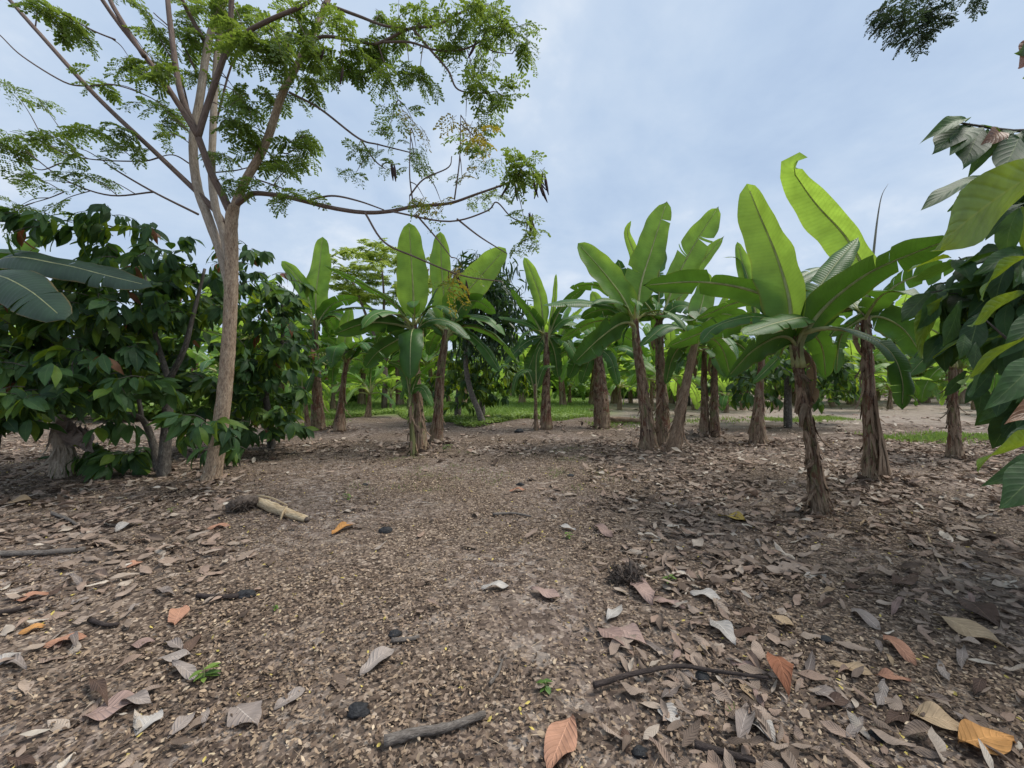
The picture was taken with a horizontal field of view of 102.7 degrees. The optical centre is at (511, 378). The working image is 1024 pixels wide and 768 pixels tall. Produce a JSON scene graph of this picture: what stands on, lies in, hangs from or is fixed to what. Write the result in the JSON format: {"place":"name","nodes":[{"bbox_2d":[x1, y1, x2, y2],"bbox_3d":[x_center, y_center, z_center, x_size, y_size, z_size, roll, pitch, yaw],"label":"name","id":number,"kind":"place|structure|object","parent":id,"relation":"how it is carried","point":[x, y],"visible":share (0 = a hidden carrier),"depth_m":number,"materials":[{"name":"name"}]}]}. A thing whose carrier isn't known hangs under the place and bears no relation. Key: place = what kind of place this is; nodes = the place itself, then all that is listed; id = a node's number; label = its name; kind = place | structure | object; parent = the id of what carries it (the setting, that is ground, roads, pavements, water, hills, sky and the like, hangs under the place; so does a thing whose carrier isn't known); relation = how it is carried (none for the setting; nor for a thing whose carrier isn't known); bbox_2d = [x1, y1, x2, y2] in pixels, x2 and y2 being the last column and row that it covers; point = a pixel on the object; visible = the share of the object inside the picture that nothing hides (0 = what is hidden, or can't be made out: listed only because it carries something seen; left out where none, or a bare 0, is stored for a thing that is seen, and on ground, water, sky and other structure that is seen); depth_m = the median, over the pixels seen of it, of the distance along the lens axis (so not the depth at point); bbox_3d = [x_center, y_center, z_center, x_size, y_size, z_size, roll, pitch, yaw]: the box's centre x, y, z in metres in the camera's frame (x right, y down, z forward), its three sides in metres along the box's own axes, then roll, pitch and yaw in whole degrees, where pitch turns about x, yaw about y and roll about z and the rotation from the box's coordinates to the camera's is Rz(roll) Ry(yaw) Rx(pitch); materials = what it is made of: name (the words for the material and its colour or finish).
{"place":"outdoors","nodes":[
{"label":"outdoors","id":0,"kind":"place"},
{"bbox_2d":[0,389,1023,767],"bbox_3d":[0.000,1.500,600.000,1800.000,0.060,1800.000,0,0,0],"label":"ground","id":1,"kind":"structure","parent":0,"point":[390,425],"depth_m":2.82,"materials":[{"name":"soil"}]},
{"bbox_2d":[5,754,37,766],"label":"fallen leaf","id":2,"kind":"object","parent":1,"relation":"on","point":[24,759],"visible":1,"depth_m":1.61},
{"bbox_2d":[0,547,85,556],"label":"stick","id":3,"kind":"object","parent":1,"relation":"on","point":[36,552],"visible":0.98,"depth_m":3.47,"materials":[{"name":"wood"}]},
{"bbox_2d":[10,414,94,482],"bbox_3d":[-6.808,1.038,6.208,0.973,0.995,0.705,0,0,-16],"label":"dead banana stump","id":4,"kind":"object","parent":1,"relation":"on","point":[62,451],"visible":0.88,"depth_m":6.18,"materials":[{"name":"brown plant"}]},
{"bbox_2d":[0,207,123,446],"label":"cacao tree","id":5,"kind":"object","parent":1,"relation":"on","point":[19,353],"visible":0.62,"depth_m":5.53,"materials":[{"name":"green plant"}]},
{"bbox_2d":[0,236,152,322],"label":"banana plant","id":6,"kind":"object","parent":1,"relation":"on","point":[26,270],"visible":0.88,"depth_m":5.31,"materials":[{"name":"green plant"}]},
{"bbox_2d":[33,442,152,482],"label":"cacao seedling","id":7,"kind":"object","parent":1,"relation":"on","point":[99,459],"visible":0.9,"depth_m":6.30,"materials":[{"name":"green plant"}]},
{"bbox_2d":[82,690,133,720],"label":"fallen leaf","id":8,"kind":"object","parent":1,"relation":"on","point":[116,702],"visible":0.78,"depth_m":1.86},
{"bbox_2d":[89,676,107,706],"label":"fallen leaf","id":9,"kind":"object","parent":8,"relation":"on","point":[100,686],"visible":1,"depth_m":1.93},
{"bbox_2d":[72,399,184,421],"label":"bush","id":10,"kind":"object","parent":1,"relation":"on","point":[150,412],"visible":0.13,"depth_m":14.59,"materials":[{"name":"green plant"}]},
{"bbox_2d":[1,203,278,476],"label":"cacao tree","id":11,"kind":"object","parent":1,"relation":"on","point":[168,383],"visible":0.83,"depth_m":6.05,"materials":[{"name":"green plant"}]},
{"bbox_2d":[134,708,162,735],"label":"fallen leaf","id":12,"kind":"object","parent":1,"relation":"on","point":[146,721],"visible":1,"depth_m":1.79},
{"bbox_2d":[157,649,192,661],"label":"fallen leaf","id":13,"kind":"object","parent":1,"relation":"on","point":[174,656],"visible":1,"depth_m":2.19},
{"bbox_2d":[168,605,189,624],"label":"fallen leaf","id":14,"kind":"object","parent":1,"relation":"on","point":[175,615],"visible":1,"depth_m":2.54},
{"bbox_2d":[189,662,220,682],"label":"weed","id":15,"kind":"object","parent":1,"relation":"on","point":[212,672],"visible":0.96,"depth_m":2.05,"materials":[{"name":"green plant"}]},
{"bbox_2d":[173,374,239,417],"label":"bush","id":16,"kind":"object","parent":1,"relation":"on","point":[186,410],"visible":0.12,"depth_m":15.15,"materials":[{"name":"green plant"}]},
{"bbox_2d":[177,332,241,373],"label":"banana plant","id":17,"kind":"object","parent":1,"relation":"on","point":[203,365],"visible":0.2,"depth_m":16.05,"materials":[{"name":"green plant"}]},
{"bbox_2d":[186,446,246,469],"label":"cacao seedling","id":18,"kind":"object","parent":1,"relation":"on","point":[232,456],"visible":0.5,"depth_m":6.74,"materials":[{"name":"green plant"}]},
{"bbox_2d":[158,275,297,363],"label":"banana plant","id":19,"kind":"object","parent":1,"relation":"on","point":[215,335],"visible":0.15,"depth_m":19.16,"materials":[{"name":"green plant"}]},
{"bbox_2d":[227,700,261,726],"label":"fallen leaf","id":20,"kind":"object","parent":1,"relation":"on","point":[249,712],"visible":1,"depth_m":1.81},
{"bbox_2d":[200,240,326,452],"bbox_3d":[-5.204,-0.657,8.736,3.304,4.489,2.176,0,0,34],"label":"cacao tree","id":21,"kind":"object","parent":1,"relation":"on","point":[269,364],"visible":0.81,"depth_m":8.30,"materials":[{"name":"green plant"}]},
{"bbox_2d":[199,314,330,405],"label":"banana plant","id":22,"kind":"object","parent":1,"relation":"on","point":[298,324],"visible":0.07,"depth_m":21.21,"materials":[{"name":"green plant"}]},
{"bbox_2d":[225,494,309,521],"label":"uprooted stem","id":23,"kind":"object","parent":1,"relation":"on","point":[241,503],"visible":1,"depth_m":4.54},
{"bbox_2d":[0,0,550,481],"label":"shade tree","id":24,"kind":"object","parent":1,"relation":"on","point":[230,44],"visible":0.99,"depth_m":5.86,"materials":[{"name":"green plant"}]},
{"bbox_2d":[274,686,304,709],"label":"fallen leaf","id":25,"kind":"object","parent":1,"relation":"on","point":[294,693],"visible":1,"depth_m":1.91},
{"bbox_2d":[266,365,330,412],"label":"banana plant","id":26,"kind":"object","parent":1,"relation":"on","point":[325,394],"visible":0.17,"depth_m":15.12,"materials":[{"name":"green plant"}]},
{"bbox_2d":[282,361,322,426],"bbox_3d":[-5.991,0.476,11.723,1.189,2.135,0.309,0,0,0],"label":"banana sucker","id":27,"kind":"object","parent":1,"relation":"on","point":[305,383],"visible":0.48,"depth_m":11.70,"materials":[{"name":"green plant"}]},
{"bbox_2d":[271,237,360,430],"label":"banana plant","id":28,"kind":"object","parent":1,"relation":"on","point":[318,278],"visible":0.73,"depth_m":12.00,"materials":[{"name":"green plant"}]},
{"bbox_2d":[271,308,394,400],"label":"banana plant","id":29,"kind":"object","parent":1,"relation":"on","point":[332,336],"visible":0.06,"depth_m":23.86,"materials":[{"name":"green plant"}]},
{"bbox_2d":[309,355,371,408],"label":"banana plant","id":30,"kind":"object","parent":1,"relation":"on","point":[332,405],"visible":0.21,"depth_m":19.89,"materials":[{"name":"green plant"}]},
{"bbox_2d":[307,310,389,431],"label":"banana plant","id":31,"kind":"object","parent":1,"relation":"on","point":[345,350],"visible":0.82,"depth_m":11.63,"materials":[{"name":"green plant"}]},
{"bbox_2d":[347,701,369,718],"bbox_3d":[-0.684,1.478,1.825,0.100,0.051,0.081,0,0,-21],"label":"stone","id":32,"kind":"object","parent":1,"relation":"on","point":[358,709],"visible":0.98,"depth_m":1.81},
{"bbox_2d":[322,360,400,416],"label":"banana plant","id":33,"kind":"object","parent":1,"relation":"on","point":[372,378],"visible":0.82,"depth_m":16.01,"materials":[{"name":"green plant"}]},
{"bbox_2d":[321,334,425,404],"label":"banana plant","id":34,"kind":"object","parent":1,"relation":"on","point":[361,399],"visible":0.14,"depth_m":23.36,"materials":[{"name":"green plant"}]},
{"bbox_2d":[360,646,395,675],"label":"fallen leaf","id":35,"kind":"object","parent":1,"relation":"on","point":[378,655],"visible":1,"depth_m":2.14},
{"bbox_2d":[329,238,431,408],"bbox_3d":[-6.525,-2.775,20.205,5.807,8.564,6.678,0,0,-32],"label":"shade tree","id":36,"kind":"object","parent":1,"relation":"on","point":[362,294],"visible":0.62,"depth_m":19.82,"materials":[{"name":"green plant"}]},
{"bbox_2d":[368,373,407,408],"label":"banana plant","id":37,"kind":"object","parent":1,"relation":"on","point":[393,383],"visible":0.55,"depth_m":19.86,"materials":[{"name":"green plant"}]},
{"bbox_2d":[353,301,424,404],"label":"banana plant","id":38,"kind":"object","parent":1,"relation":"on","point":[357,365],"visible":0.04,"depth_m":22.64,"materials":[{"name":"green plant"}]},
{"bbox_2d":[325,223,469,452],"bbox_3d":[-2.307,-0.853,8.370,2.675,4.773,1.827,0,0,-29],"label":"banana plant","id":39,"kind":"object","parent":1,"relation":"on","point":[412,274],"visible":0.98,"depth_m":8.48,"materials":[{"name":"green plant"}]},
{"bbox_2d":[387,361,441,455],"bbox_3d":[-1.894,0.472,7.958,1.088,2.120,0.310,0,0,0],"label":"banana sucker","id":40,"kind":"object","parent":1,"relation":"on","point":[411,387],"visible":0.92,"depth_m":7.98,"materials":[{"name":"green plant"}]},
{"bbox_2d":[388,329,449,399],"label":"banana plant","id":41,"kind":"object","parent":1,"relation":"on","point":[426,359],"visible":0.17,"depth_m":23.47,"materials":[{"name":"green plant"}]},
{"bbox_2d":[384,710,485,747],"bbox_3d":[-0.313,1.465,1.720,0.428,0.045,0.052,0,0,-18],"label":"stick","id":42,"kind":"object","parent":1,"relation":"on","point":[400,736],"visible":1,"depth_m":1.70,"materials":[{"name":"wood"}]},
{"bbox_2d":[420,324,491,402],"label":"banana plant","id":43,"kind":"object","parent":1,"relation":"on","point":[425,369],"visible":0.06,"depth_m":22.53,"materials":[{"name":"green plant"}]},
{"bbox_2d":[397,232,516,443],"bbox_3d":[-1.376,-0.958,9.857,2.992,4.984,1.614,0,0,0],"label":"banana plant","id":44,"kind":"object","parent":1,"relation":"on","point":[488,264],"visible":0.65,"depth_m":9.59,"materials":[{"name":"green plant"}]},
{"bbox_2d":[423,344,529,415],"bbox_3d":[-1.100,0.135,14.859,3.589,2.837,3.014,0,0,26],"label":"cacao tree","id":45,"kind":"object","parent":1,"relation":"on","point":[481,389],"visible":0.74,"depth_m":14.54,"materials":[{"name":"green plant"}]},
{"bbox_2d":[439,248,532,424],"bbox_3d":[-0.804,-1.351,13.537,3.925,5.913,3.388,0,0,0],"label":"mango tree","id":46,"kind":"object","parent":1,"relation":"on","point":[496,295],"visible":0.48,"depth_m":13.22,"materials":[{"name":"green plant"}]},
{"bbox_2d":[0,396,1023,767],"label":"leaf litter","id":47,"kind":"object","parent":1,"relation":"on","point":[754,656],"visible":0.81,"depth_m":3.68,"materials":[{"name":"plant"}]},
{"bbox_2d":[710,618,735,644],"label":"fallen leaf","id":48,"kind":"object","parent":47,"relation":"on","point":[725,627],"visible":1,"depth_m":2.41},
{"bbox_2d":[735,702,754,737],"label":"fallen leaf","id":49,"kind":"object","parent":47,"relation":"on","point":[744,719],"visible":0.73,"depth_m":1.73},
{"bbox_2d":[814,685,853,708],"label":"fallen leaf","id":50,"kind":"object","parent":47,"relation":"on","point":[826,690],"visible":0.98,"depth_m":1.92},
{"bbox_2d":[817,691,851,708],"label":"fallen leaf","id":51,"kind":"object","parent":47,"relation":"on","point":[838,698],"visible":1,"depth_m":1.86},
{"bbox_2d":[958,719,1015,754],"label":"fallen leaf","id":52,"kind":"object","parent":47,"relation":"on","point":[970,732],"visible":1,"depth_m":1.66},
{"bbox_2d":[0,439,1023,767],"bbox_3d":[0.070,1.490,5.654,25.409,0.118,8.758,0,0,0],"label":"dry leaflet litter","id":53,"kind":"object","parent":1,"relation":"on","point":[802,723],"visible":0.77,"depth_m":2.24,"materials":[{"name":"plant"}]},
{"bbox_2d":[122,689,152,705],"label":"fallen leaf","id":54,"kind":"object","parent":53,"relation":"on","point":[141,697],"visible":1,"depth_m":1.89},
{"bbox_2d":[167,712,194,738],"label":"fallen leaf","id":55,"kind":"object","parent":53,"relation":"on","point":[180,722],"visible":1,"depth_m":1.77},
{"bbox_2d":[172,660,197,679],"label":"fallen leaf","id":56,"kind":"object","parent":53,"relation":"on","point":[186,670],"visible":0.91,"depth_m":2.08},
{"bbox_2d":[630,577,654,605],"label":"fallen leaf","id":57,"kind":"object","parent":53,"relation":"on","point":[646,591],"visible":0.81,"depth_m":2.86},
{"bbox_2d":[829,660,875,675],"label":"fallen leaf","id":58,"kind":"object","parent":53,"relation":"on","point":[853,665],"visible":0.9,"depth_m":2.09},
{"bbox_2d":[885,709,909,723],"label":"fallen leaf","id":59,"kind":"object","parent":53,"relation":"on","point":[892,715],"visible":0.93,"depth_m":1.78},
{"bbox_2d":[892,573,918,587],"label":"fallen leaf","id":60,"kind":"object","parent":53,"relation":"on","point":[912,578],"visible":0.99,"depth_m":2.94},
{"bbox_2d":[908,701,958,730],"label":"fallen leaf","id":61,"kind":"object","parent":53,"relation":"on","point":[937,715],"visible":0.74,"depth_m":1.77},
{"bbox_2d":[482,330,562,402],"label":"banana plant","id":62,"kind":"object","parent":1,"relation":"on","point":[522,356],"visible":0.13,"depth_m":25.10,"materials":[{"name":"green plant"}]},
{"bbox_2d":[512,346,554,430],"bbox_3d":[0.614,0.277,11.705,1.259,2.456,0.253,0,0,0],"label":"banana sucker","id":63,"kind":"object","parent":1,"relation":"on","point":[536,377],"visible":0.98,"depth_m":11.70,"materials":[{"name":"green plant"}]},
{"bbox_2d":[499,257,584,429],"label":"banana plant","id":64,"kind":"object","parent":1,"relation":"on","point":[536,322],"visible":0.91,"depth_m":11.98,"materials":[{"name":"green plant"}]},
{"bbox_2d":[501,305,606,405],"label":"banana plant","id":65,"kind":"object","parent":1,"relation":"on","point":[562,392],"visible":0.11,"depth_m":22.75,"materials":[{"name":"green plant"}]},
{"bbox_2d":[544,714,576,767],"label":"fallen leaf","id":66,"kind":"object","parent":1,"relation":"on","point":[560,741],"visible":1,"depth_m":1.68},
{"bbox_2d":[550,375,590,402],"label":"banana plant","id":67,"kind":"object","parent":1,"relation":"on","point":[580,387],"visible":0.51,"depth_m":25.14,"materials":[{"name":"green plant"}]},
{"bbox_2d":[542,324,633,404],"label":"banana plant","id":68,"kind":"object","parent":1,"relation":"on","point":[627,354],"visible":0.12,"depth_m":23.16,"materials":[{"name":"green plant"}]},
{"bbox_2d":[561,291,632,428],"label":"banana plant","id":69,"kind":"object","parent":1,"relation":"on","point":[601,413],"visible":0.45,"depth_m":12.57,"materials":[{"name":"green plant"}]},
{"bbox_2d":[571,321,649,403],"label":"banana plant","id":70,"kind":"object","parent":1,"relation":"on","point":[614,393],"visible":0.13,"depth_m":24.96,"materials":[{"name":"green plant"}]},
{"bbox_2d":[597,626,624,645],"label":"fallen leaf","id":71,"kind":"object","parent":1,"relation":"on","point":[612,632],"visible":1,"depth_m":2.38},
{"bbox_2d":[545,202,685,450],"bbox_3d":[2.132,-1.157,8.614,2.713,5.374,2.134,0,0,12],"label":"banana plant","id":72,"kind":"object","parent":1,"relation":"on","point":[628,293],"visible":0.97,"depth_m":8.65,"materials":[{"name":"green plant"}]},
{"bbox_2d":[606,366,636,409],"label":"banana plant","id":73,"kind":"object","parent":1,"relation":"on","point":[619,400],"visible":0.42,"depth_m":19.93,"materials":[{"name":"green plant"}]},
{"bbox_2d":[605,554,646,586],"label":"root tuft","id":74,"kind":"object","parent":1,"relation":"on","point":[628,572],"visible":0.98,"depth_m":3.04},
{"bbox_2d":[610,623,648,645],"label":"fallen leaf","id":75,"kind":"object","parent":1,"relation":"on","point":[630,629],"visible":0.88,"depth_m":2.38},
{"bbox_2d":[606,340,684,398],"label":"banana plant","id":76,"kind":"object","parent":1,"relation":"on","point":[627,374],"visible":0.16,"depth_m":22.74,"materials":[{"name":"green plant"}]},
{"bbox_2d":[623,333,700,419],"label":"banana plant","id":77,"kind":"object","parent":1,"relation":"on","point":[650,370],"visible":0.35,"depth_m":14.37,"materials":[{"name":"green plant"}]},
{"bbox_2d":[649,321,687,403],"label":"banana plant","id":78,"kind":"object","parent":1,"relation":"on","point":[670,336],"visible":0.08,"depth_m":24.87,"materials":[{"name":"green plant"}]},
{"bbox_2d":[615,206,723,445],"bbox_3d":[3.714,-1.255,9.339,2.772,5.531,1.891,0,0,0],"label":"banana plant","id":79,"kind":"object","parent":1,"relation":"on","point":[699,254],"visible":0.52,"depth_m":9.37,"materials":[{"name":"green plant"}]},
{"bbox_2d":[592,664,768,688],"bbox_3d":[0.815,1.465,2.036,0.860,0.036,0.141,0,0,-3],"label":"stick","id":80,"kind":"object","parent":1,"relation":"on","point":[608,681],"visible":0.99,"depth_m":2.04,"materials":[{"name":"wood"}]},
{"bbox_2d":[648,357,726,413],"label":"banana plant","id":81,"kind":"object","parent":1,"relation":"on","point":[674,388],"visible":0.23,"depth_m":16.53,"materials":[{"name":"green plant"}]},
{"bbox_2d":[639,273,757,453],"bbox_3d":[3.790,-0.379,8.019,1.839,3.824,2.316,0,0,40],"label":"banana plant","id":82,"kind":"object","parent":1,"relation":"on","point":[726,355],"visible":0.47,"depth_m":8.26,"materials":[{"name":"green plant"}]},
{"bbox_2d":[665,340,742,435],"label":"banana plant","id":83,"kind":"object","parent":1,"relation":"on","point":[704,416],"visible":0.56,"depth_m":10.71,"materials":[{"name":"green plant"}]},
{"bbox_2d":[668,298,768,436],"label":"banana plant","id":84,"kind":"object","parent":1,"relation":"on","point":[714,421],"visible":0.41,"depth_m":10.59,"materials":[{"name":"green plant"}]},
{"bbox_2d":[694,740,755,763],"bbox_3d":[0.838,1.479,1.616,0.218,0.038,0.035,0,0,24],"label":"stick","id":85,"kind":"object","parent":1,"relation":"on","point":[704,747],"visible":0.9,"depth_m":1.61,"materials":[{"name":"wood"}]},
{"bbox_2d":[699,378,752,412],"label":"banana plant","id":86,"kind":"object","parent":1,"relation":"on","point":[724,399],"visible":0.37,"depth_m":17.79,"materials":[{"name":"green plant"}]},
{"bbox_2d":[725,242,819,444],"bbox_3d":[6.301,-0.818,9.705,3.656,4.721,0.998,0,0,0],"label":"banana plant","id":87,"kind":"object","parent":1,"relation":"on","point":[757,431],"visible":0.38,"depth_m":9.47,"materials":[{"name":"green plant"}]},
{"bbox_2d":[696,335,861,428],"bbox_3d":[8.837,0.018,13.140,5.483,3.043,3.458,0,0,-25],"label":"cacao tree","id":88,"kind":"object","parent":1,"relation":"on","point":[782,378],"visible":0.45,"depth_m":12.57,"materials":[{"name":"green plant"}]},
{"bbox_2d":[766,652,793,696],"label":"fallen leaf","id":89,"kind":"object","parent":1,"relation":"on","point":[782,668],"visible":1,"depth_m":1.98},
{"bbox_2d":[643,184,944,517],"bbox_3d":[2.918,-0.352,4.861,2.609,3.763,2.250,0,0,0],"label":"banana plant","id":90,"kind":"object","parent":1,"relation":"on","point":[795,316],"visible":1,"depth_m":4.47,"materials":[{"name":"green plant"}]},
{"bbox_2d":[783,328,919,404],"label":"banana plant","id":91,"kind":"object","parent":1,"relation":"on","point":[851,350],"visible":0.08,"depth_m":23.01,"materials":[{"name":"green plant"}]},
{"bbox_2d":[826,349,889,411],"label":"banana plant","id":92,"kind":"object","parent":1,"relation":"on","point":[882,366],"visible":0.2,"depth_m":17.96,"materials":[{"name":"green plant"}]},
{"bbox_2d":[851,608,880,629],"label":"fallen leaf","id":93,"kind":"object","parent":1,"relation":"on","point":[869,619],"visible":1,"depth_m":2.49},
{"bbox_2d":[780,152,953,483],"bbox_3d":[5.117,-0.925,6.179,1.726,4.906,2.068,0,0,-37],"label":"banana plant","id":94,"kind":"object","parent":1,"relation":"on","point":[829,225],"visible":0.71,"depth_m":6.06,"materials":[{"name":"green plant"}]},
{"bbox_2d":[874,678,888,706],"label":"fallen leaf","id":95,"kind":"object","parent":1,"relation":"on","point":[882,691],"visible":0.98,"depth_m":1.91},
{"bbox_2d":[857,369,933,408],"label":"banana plant","id":96,"kind":"object","parent":1,"relation":"on","point":[879,382],"visible":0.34,"depth_m":20.79,"materials":[{"name":"green plant"}]},
{"bbox_2d":[883,635,916,665],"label":"fallen leaf","id":97,"kind":"object","parent":1,"relation":"on","point":[906,653],"visible":1,"depth_m":2.20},
{"bbox_2d":[911,366,947,402],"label":"banana plant","id":98,"kind":"object","parent":1,"relation":"on","point":[935,391],"visible":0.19,"depth_m":24.55,"materials":[{"name":"green plant"}]},
{"bbox_2d":[915,360,969,403],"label":"banana plant","id":99,"kind":"object","parent":1,"relation":"on","point":[934,374],"visible":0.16,"depth_m":24.37,"materials":[{"name":"green plant"}]},
{"bbox_2d":[863,0,1023,78],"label":"shade tree","id":100,"kind":"object","parent":1,"relation":"on","point":[927,17],"visible":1,"depth_m":4.58,"materials":[{"name":"leaf"},{"name":"bark"}]},
{"bbox_2d":[887,317,1000,458],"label":"banana plant","id":101,"kind":"object","parent":1,"relation":"on","point":[954,445],"visible":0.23,"depth_m":7.82,"materials":[{"name":"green plant"}]},
{"bbox_2d":[901,40,1023,508],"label":"cacao tree","id":102,"kind":"object","parent":1,"relation":"on","point":[979,311],"visible":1,"depth_m":2.48,"materials":[{"name":"green plant"}]},
{"bbox_2d":[933,613,1009,649],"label":"fallen leaf","id":103,"kind":"object","parent":1,"relation":"on","point":[965,627],"visible":0.99,"depth_m":2.40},
{"bbox_2d":[956,596,999,625],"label":"fallen leaf","id":104,"kind":"object","parent":1,"relation":"on","point":[988,611],"visible":1,"depth_m":2.57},
{"bbox_2d":[0,0,1023,359],"label":"sky","id":105,"kind":"structure","parent":0,"point":[634,107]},
{"bbox_2d":[258,392,988,491],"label":"grass","id":106,"kind":"structure","parent":0,"point":[516,411],"depth_m":15.75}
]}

